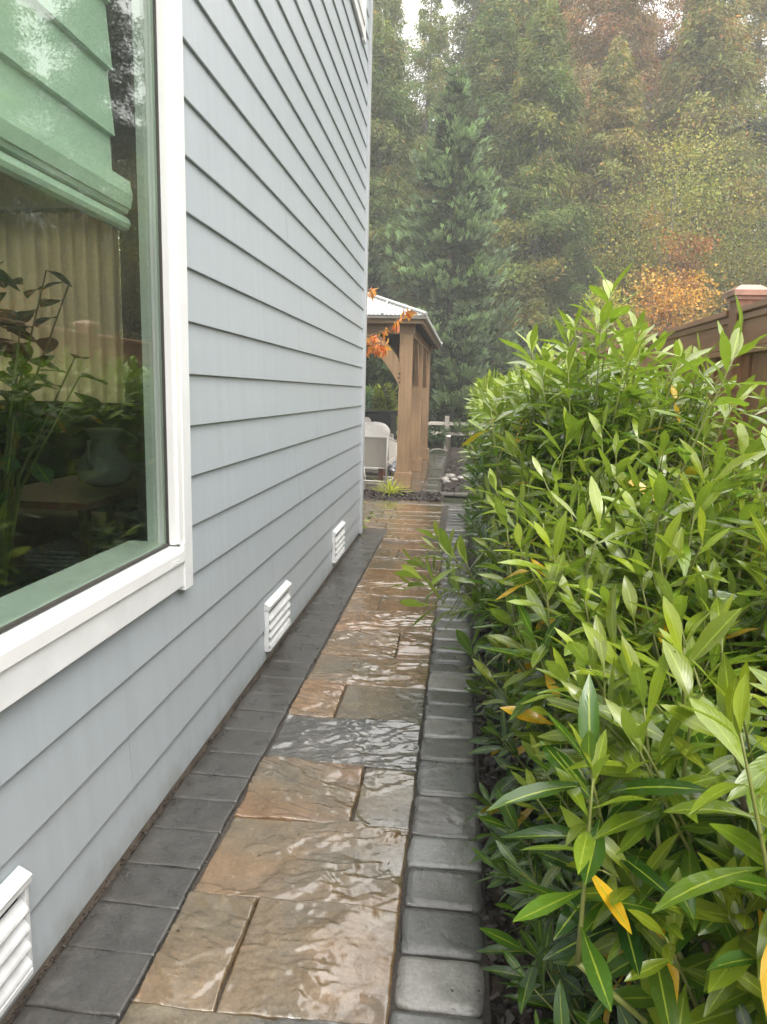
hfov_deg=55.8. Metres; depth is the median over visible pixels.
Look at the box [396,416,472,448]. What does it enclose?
split rail fence
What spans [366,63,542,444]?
spruce tree
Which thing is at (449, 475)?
rock
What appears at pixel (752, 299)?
wood fence
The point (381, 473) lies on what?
table
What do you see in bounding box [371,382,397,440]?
golden conifer
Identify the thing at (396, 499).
planting bed
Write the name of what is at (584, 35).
cedar tree
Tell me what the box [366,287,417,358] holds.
ornamental tree
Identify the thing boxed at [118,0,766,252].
sky
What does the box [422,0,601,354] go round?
cedar tree
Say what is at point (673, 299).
orange maple
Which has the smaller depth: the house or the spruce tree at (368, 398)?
the house
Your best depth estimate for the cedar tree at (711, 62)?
24.27 m
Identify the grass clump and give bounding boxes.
[369,476,412,497]
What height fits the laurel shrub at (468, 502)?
1.729 m
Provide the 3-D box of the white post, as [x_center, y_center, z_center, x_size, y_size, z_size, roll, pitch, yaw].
[1.443,-1.460,16.215,0.120,0.510,0.120,2,9,6]
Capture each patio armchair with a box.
[364,422,396,481]
[365,417,392,469]
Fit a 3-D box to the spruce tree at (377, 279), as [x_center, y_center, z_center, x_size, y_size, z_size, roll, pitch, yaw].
[-0.504,-4.646,20.419,4.239,6.428,3.586,2,9,6]
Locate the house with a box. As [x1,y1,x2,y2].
[0,0,372,1023]
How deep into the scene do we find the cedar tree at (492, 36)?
23.62 m
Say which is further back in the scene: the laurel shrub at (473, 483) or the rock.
the rock
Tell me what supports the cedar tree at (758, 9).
on the ground
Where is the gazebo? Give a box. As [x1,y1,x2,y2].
[366,292,442,488]
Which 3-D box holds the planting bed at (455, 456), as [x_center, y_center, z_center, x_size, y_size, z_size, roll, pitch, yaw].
[4.369,-0.867,14.338,6.240,0.073,8.680,2,9,6]
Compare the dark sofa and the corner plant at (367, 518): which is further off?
the corner plant at (367, 518)
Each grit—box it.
[3,534,359,1023]
[123,525,480,1009]
[124,539,381,1009]
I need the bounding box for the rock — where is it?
[444,473,455,478]
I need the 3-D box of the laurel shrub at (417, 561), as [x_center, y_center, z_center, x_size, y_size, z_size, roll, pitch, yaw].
[0.790,0.059,3.668,1.538,1.694,1.024,2,9,6]
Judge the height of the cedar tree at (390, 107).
13.752 m
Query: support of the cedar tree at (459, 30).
on the ground
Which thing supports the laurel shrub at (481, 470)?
on the planting bed at (545, 1014)
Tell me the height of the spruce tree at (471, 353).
4.489 m
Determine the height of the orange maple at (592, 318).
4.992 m
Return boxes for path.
[119,499,444,1023]
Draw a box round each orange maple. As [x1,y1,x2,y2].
[554,279,655,350]
[592,251,732,345]
[632,203,723,333]
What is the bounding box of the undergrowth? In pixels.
[123,356,481,445]
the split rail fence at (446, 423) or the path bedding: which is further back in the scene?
the split rail fence at (446, 423)
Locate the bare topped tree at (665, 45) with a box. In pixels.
[624,0,722,303]
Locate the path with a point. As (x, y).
(285, 952)
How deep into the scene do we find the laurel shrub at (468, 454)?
7.63 m
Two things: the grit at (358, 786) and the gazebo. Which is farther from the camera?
the gazebo
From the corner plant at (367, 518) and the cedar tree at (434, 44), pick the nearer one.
the corner plant at (367, 518)
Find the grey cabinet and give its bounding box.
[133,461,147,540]
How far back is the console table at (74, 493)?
3.46 m
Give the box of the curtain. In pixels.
[0,212,123,402]
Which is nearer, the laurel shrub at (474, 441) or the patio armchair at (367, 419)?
the laurel shrub at (474, 441)
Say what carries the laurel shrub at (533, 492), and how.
on the planting bed at (545, 1014)
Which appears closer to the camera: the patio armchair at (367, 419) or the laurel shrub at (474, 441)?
the laurel shrub at (474, 441)
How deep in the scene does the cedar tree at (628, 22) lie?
26.23 m
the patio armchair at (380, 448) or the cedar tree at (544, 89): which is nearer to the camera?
the patio armchair at (380, 448)
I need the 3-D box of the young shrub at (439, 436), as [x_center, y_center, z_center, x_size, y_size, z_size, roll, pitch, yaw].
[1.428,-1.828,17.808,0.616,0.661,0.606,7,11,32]
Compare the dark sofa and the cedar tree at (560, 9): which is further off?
the cedar tree at (560, 9)
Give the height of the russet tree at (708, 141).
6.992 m
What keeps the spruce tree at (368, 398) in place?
on the ground
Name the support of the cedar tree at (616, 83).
on the ground
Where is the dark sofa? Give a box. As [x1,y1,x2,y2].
[0,400,144,512]
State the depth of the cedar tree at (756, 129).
26.38 m
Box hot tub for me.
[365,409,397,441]
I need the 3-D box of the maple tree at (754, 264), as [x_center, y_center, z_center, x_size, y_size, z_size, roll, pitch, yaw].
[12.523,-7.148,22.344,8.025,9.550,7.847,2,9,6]
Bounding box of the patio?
[364,455,445,491]
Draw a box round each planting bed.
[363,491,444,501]
[441,447,481,492]
[467,508,624,1023]
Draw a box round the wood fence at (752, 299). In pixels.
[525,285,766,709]
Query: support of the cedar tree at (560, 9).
on the ground
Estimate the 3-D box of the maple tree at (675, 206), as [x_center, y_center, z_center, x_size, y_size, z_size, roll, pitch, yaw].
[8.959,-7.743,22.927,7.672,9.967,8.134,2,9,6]
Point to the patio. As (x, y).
(432, 480)
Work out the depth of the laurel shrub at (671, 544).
1.68 m
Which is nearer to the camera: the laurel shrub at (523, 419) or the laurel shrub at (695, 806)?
the laurel shrub at (695, 806)
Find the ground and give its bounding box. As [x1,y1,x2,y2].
[120,267,766,728]
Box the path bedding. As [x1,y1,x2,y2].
[9,457,490,1023]
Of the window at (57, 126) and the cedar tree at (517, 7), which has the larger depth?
the cedar tree at (517, 7)
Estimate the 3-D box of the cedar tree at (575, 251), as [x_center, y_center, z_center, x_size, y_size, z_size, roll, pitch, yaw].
[6.020,-5.808,22.698,3.606,7.238,3.635,4,10,14]
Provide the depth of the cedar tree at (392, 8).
28.15 m
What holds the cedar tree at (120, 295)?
on the ground
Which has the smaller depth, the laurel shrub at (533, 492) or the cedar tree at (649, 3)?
the laurel shrub at (533, 492)
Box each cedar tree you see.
[118,229,123,366]
[368,17,445,402]
[369,0,433,261]
[369,0,463,308]
[403,0,563,402]
[416,0,486,298]
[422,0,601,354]
[430,0,622,390]
[483,0,594,257]
[521,33,678,367]
[530,0,700,311]
[531,207,608,358]
[564,0,651,179]
[593,0,664,231]
[610,0,766,322]
[669,0,766,314]
[722,119,766,306]
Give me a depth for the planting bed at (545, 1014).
2.03 m
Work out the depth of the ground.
10.37 m
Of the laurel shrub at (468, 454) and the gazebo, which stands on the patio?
the gazebo
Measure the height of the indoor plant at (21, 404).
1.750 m
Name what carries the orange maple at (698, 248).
on the ground
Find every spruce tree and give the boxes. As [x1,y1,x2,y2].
[365,389,377,409]
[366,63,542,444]
[366,234,437,438]
[428,299,493,447]
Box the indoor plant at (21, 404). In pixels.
[0,261,107,597]
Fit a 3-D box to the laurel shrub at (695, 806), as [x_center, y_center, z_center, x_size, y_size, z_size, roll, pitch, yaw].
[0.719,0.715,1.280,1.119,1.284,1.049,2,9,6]
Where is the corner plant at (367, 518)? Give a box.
[363,503,374,527]
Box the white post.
[445,435,450,456]
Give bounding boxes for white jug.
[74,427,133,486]
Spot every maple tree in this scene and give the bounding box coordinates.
[542,91,766,328]
[691,107,766,317]
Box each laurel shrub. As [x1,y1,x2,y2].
[389,355,720,657]
[393,263,766,817]
[456,358,589,588]
[458,374,506,536]
[458,377,504,529]
[459,371,517,535]
[460,349,673,618]
[460,365,571,548]
[461,298,766,726]
[461,381,495,496]
[463,294,766,969]
[476,549,766,1023]
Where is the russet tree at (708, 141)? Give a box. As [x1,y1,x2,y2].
[659,102,729,224]
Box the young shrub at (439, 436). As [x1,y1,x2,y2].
[428,424,450,450]
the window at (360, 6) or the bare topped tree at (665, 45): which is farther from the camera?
the bare topped tree at (665, 45)
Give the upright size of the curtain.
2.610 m
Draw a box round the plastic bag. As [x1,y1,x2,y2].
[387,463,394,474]
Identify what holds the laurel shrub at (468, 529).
on the planting bed at (545, 1014)
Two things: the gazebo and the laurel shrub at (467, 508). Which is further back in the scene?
the gazebo
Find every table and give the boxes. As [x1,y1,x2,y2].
[2,469,136,566]
[378,460,387,477]
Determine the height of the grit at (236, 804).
0.028 m
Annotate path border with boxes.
[12,491,485,1023]
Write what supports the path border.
on the path bedding
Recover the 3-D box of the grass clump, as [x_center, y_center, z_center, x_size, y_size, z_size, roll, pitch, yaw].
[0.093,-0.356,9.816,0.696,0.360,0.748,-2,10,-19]
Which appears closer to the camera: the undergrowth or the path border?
the path border
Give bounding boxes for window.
[0,0,192,711]
[351,0,366,43]
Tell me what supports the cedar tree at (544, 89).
on the ground
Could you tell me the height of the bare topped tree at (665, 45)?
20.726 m

